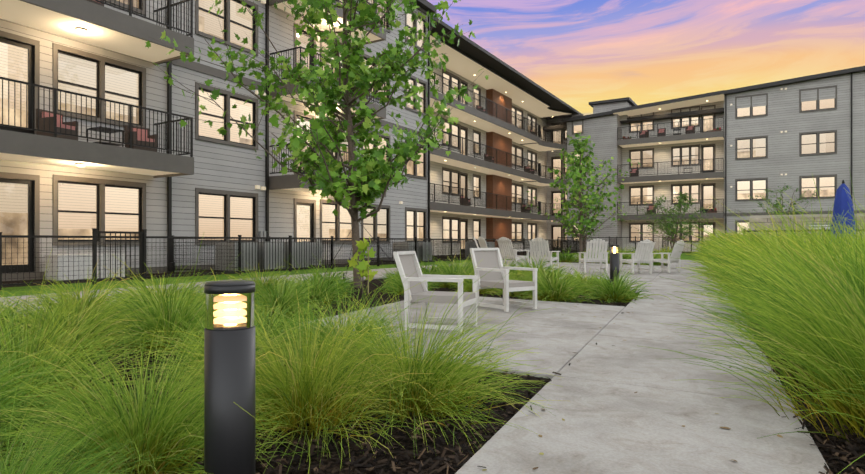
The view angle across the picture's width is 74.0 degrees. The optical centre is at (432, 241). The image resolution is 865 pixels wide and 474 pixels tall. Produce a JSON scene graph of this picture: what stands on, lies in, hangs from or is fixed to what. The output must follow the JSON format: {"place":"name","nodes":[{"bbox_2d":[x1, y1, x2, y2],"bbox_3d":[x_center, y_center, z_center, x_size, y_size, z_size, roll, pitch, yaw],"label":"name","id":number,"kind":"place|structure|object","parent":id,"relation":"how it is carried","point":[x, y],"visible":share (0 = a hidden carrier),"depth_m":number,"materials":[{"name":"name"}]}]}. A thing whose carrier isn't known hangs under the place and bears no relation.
{"place":"outdoors","nodes":[
{"label":"outdoors","id":0,"kind":"place"},
{"bbox_2d":[0,256,565,315],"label":"concrete service walk","id":1,"kind":"structure","parent":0,"point":[380,272],"depth_m":13.23,"materials":[{"name":"grey concrete"}]},
{"bbox_2d":[0,0,581,280],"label":"building wing","id":2,"kind":"structure","parent":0,"point":[86,64],"depth_m":17.90,"materials":[{"name":"grey wood"}]},
{"bbox_2d":[36,0,720,213],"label":"balcony furniture","id":3,"kind":"object","parent":2,"relation":"on","point":[137,135],"visible":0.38,"depth_m":14.76,"materials":[{"name":"wicker"}]},
{"bbox_2d":[0,253,702,296],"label":"lawn","id":4,"kind":"structure","parent":0,"point":[683,256],"depth_m":13.51,"materials":[{"name":"green plant"}]},
{"bbox_2d":[44,231,494,280],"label":"ac condensers","id":5,"kind":"object","parent":4,"relation":"on","point":[80,263],"visible":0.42,"depth_m":16.45,"materials":[{"name":"metal"}]},
{"bbox_2d":[614,192,716,249],"bbox_3d":[14.983,-1.106,37.619,6.567,4.140,5.054,0,0,31],"label":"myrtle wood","id":6,"kind":"object","parent":4,"relation":"on","point":[666,228],"visible":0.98,"depth_m":36.78,"materials":[{"name":"green plant"}]},
{"bbox_2d":[728,183,830,215],"bbox_3d":[20.043,-1.186,33.338,5.299,4.503,4.300,0,0,31],"label":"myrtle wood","id":7,"kind":"object","parent":4,"relation":"on","point":[775,206],"visible":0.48,"depth_m":33.43,"materials":[{"name":"green plant"}]},
{"bbox_2d":[0,251,864,473],"bbox_3d":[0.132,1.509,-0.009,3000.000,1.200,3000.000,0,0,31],"label":"planting bed","id":8,"kind":"object","parent":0,"point":[326,460],"visible":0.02,"depth_m":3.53,"materials":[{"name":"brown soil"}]},
{"bbox_2d":[204,280,254,473],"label":"bollard","id":9,"kind":"object","parent":8,"relation":"on","point":[229,381],"visible":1,"depth_m":2.44,"materials":[{"name":"black metal"}]},
{"bbox_2d":[145,0,488,287],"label":"tree","id":10,"kind":"object","parent":8,"relation":"on","point":[362,185],"visible":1,"depth_m":11.93,"materials":[{"name":"green plant"}]},
{"bbox_2d":[347,237,377,293],"bbox_3d":[-1.346,0.474,11.121,0.597,1.143,0.541,0,0,-13],"label":"shrub","id":11,"kind":"object","parent":8,"relation":"on","point":[362,267],"visible":0.96,"depth_m":11.12,"materials":[{"name":"green plant"}]},
{"bbox_2d":[0,167,864,473],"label":"grass tussocks","id":12,"kind":"object","parent":8,"relation":"on","point":[808,317],"depth_m":3.72,"materials":[{"name":"green plant"}]},
{"bbox_2d":[0,228,864,289],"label":"metal fence","id":13,"kind":"object","parent":8,"relation":"on","point":[143,242],"visible":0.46,"depth_m":15.40,"materials":[{"name":"black metal"}]},
{"bbox_2d":[122,195,864,314],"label":"grass tussocks","id":14,"kind":"object","parent":8,"relation":"on","point":[552,286],"depth_m":10.84,"materials":[{"name":"green plant"}]},
{"bbox_2d":[522,132,639,256],"bbox_3d":[6.421,-1.970,25.748,4.057,5.861,5.139,0,0,-42],"label":"tree","id":15,"kind":"object","parent":8,"relation":"on","point":[579,186],"visible":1,"depth_m":25.53,"materials":[{"name":"green plant"}]},
{"bbox_2d":[555,202,629,250],"bbox_3d":[9.792,-0.806,34.556,4.275,3.550,3.448,0,0,39],"label":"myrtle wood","id":16,"kind":"object","parent":8,"relation":"on","point":[584,242],"visible":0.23,"depth_m":34.91,"materials":[{"name":"green plant"}]},
{"bbox_2d":[610,245,618,283],"bbox_3d":[4.181,0.606,13.177,0.272,1.050,0.272,0,0,31],"label":"bollard","id":17,"kind":"object","parent":8,"relation":"on","point":[614,260],"visible":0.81,"depth_m":13.09,"materials":[{"name":"black metal"}]},
{"bbox_2d":[749,213,864,241],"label":"stone wall","id":18,"kind":"structure","parent":8,"relation":"on","point":[760,219],"depth_m":17.72,"materials":[{"name":"stone"}]},
{"bbox_2d":[830,180,855,249],"bbox_3d":[10.201,-0.178,14.252,0.591,2.700,0.605,0,0,-26],"label":"closed umbrella","id":19,"kind":"object","parent":8,"relation":"on","point":[842,200],"visible":0.42,"depth_m":14.11,"materials":[{"name":"blue fabric"}]},
{"bbox_2d":[295,260,828,473],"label":"concrete path","id":20,"kind":"structure","parent":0,"point":[613,423],"depth_m":4.45,"materials":[{"name":"grey concrete"}]},
{"bbox_2d":[393,251,477,333],"bbox_3d":[0.040,0.603,7.141,0.890,0.950,0.685,0,0,20],"label":"patio armchair","id":21,"kind":"object","parent":20,"relation":"on","point":[407,264],"visible":0.92,"depth_m":6.99,"materials":[{"name":"white paint"}]},
{"bbox_2d":[477,236,504,263],"bbox_3d":[2.090,0.353,20.192,0.910,1.054,0.760,0,0,-17],"label":"garden chair","id":22,"kind":"object","parent":20,"relation":"on","point":[482,242],"visible":0.12,"depth_m":20.03,"materials":[{"name":"white paint"}]},
{"bbox_2d":[470,248,537,311],"bbox_3d":[1.109,0.587,9.142,0.685,0.950,0.890,0,0,-36],"label":"patio armchair","id":23,"kind":"object","parent":20,"relation":"on","point":[491,258],"visible":0.96,"depth_m":9.15,"materials":[{"name":"white paint"}]},
{"bbox_2d":[497,237,530,266],"bbox_3d":[2.662,0.384,19.031,0.910,1.054,0.760,0,0,-37],"label":"garden chair","id":24,"kind":"object","parent":20,"relation":"on","point":[507,251],"visible":0.79,"depth_m":18.84,"materials":[{"name":"white paint"}]},
{"bbox_2d":[529,238,559,270],"bbox_3d":[3.531,0.413,18.230,0.791,1.054,0.941,0,0,31],"label":"garden chair","id":25,"kind":"object","parent":20,"relation":"on","point":[550,258],"visible":0.85,"depth_m":17.98,"materials":[{"name":"white paint"}]},
{"bbox_2d":[379,289,782,470],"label":"leaf litter","id":26,"kind":"object","parent":20,"relation":"on","point":[539,435],"visible":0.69,"depth_m":3.60,"materials":[{"name":"brown plant"}]},
{"bbox_2d":[578,239,608,272],"bbox_3d":[4.976,0.448,17.713,0.760,1.054,0.910,0,0,0],"label":"garden chair","id":27,"kind":"object","parent":20,"relation":"on","point":[599,251],"visible":0.96,"depth_m":17.45,"materials":[{"name":"white paint"}]},
{"bbox_2d":[619,239,655,273],"bbox_3d":[6.372,0.471,17.842,0.760,1.054,0.910,0,0,-18],"label":"garden chair","id":28,"kind":"object","parent":20,"relation":"on","point":[643,253],"visible":1,"depth_m":17.58,"materials":[{"name":"white paint"}]},
{"bbox_2d":[652,240,684,272],"bbox_3d":[7.601,0.481,18.530,0.760,1.054,0.910,0,0,-40],"label":"garden chair","id":29,"kind":"object","parent":20,"relation":"on","point":[676,253],"visible":0.98,"depth_m":18.33,"materials":[{"name":"white paint"}]},
{"bbox_2d":[427,0,864,115],"label":"sky","id":30,"kind":"structure","parent":0,"point":[581,52],"materials":[{"name":"purple"}]},
{"bbox_2d":[543,66,864,251],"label":"building wing","id":31,"kind":"structure","parent":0,"point":[796,133],"depth_m":44.84,"materials":[{"name":"grey wood"}]}
]}

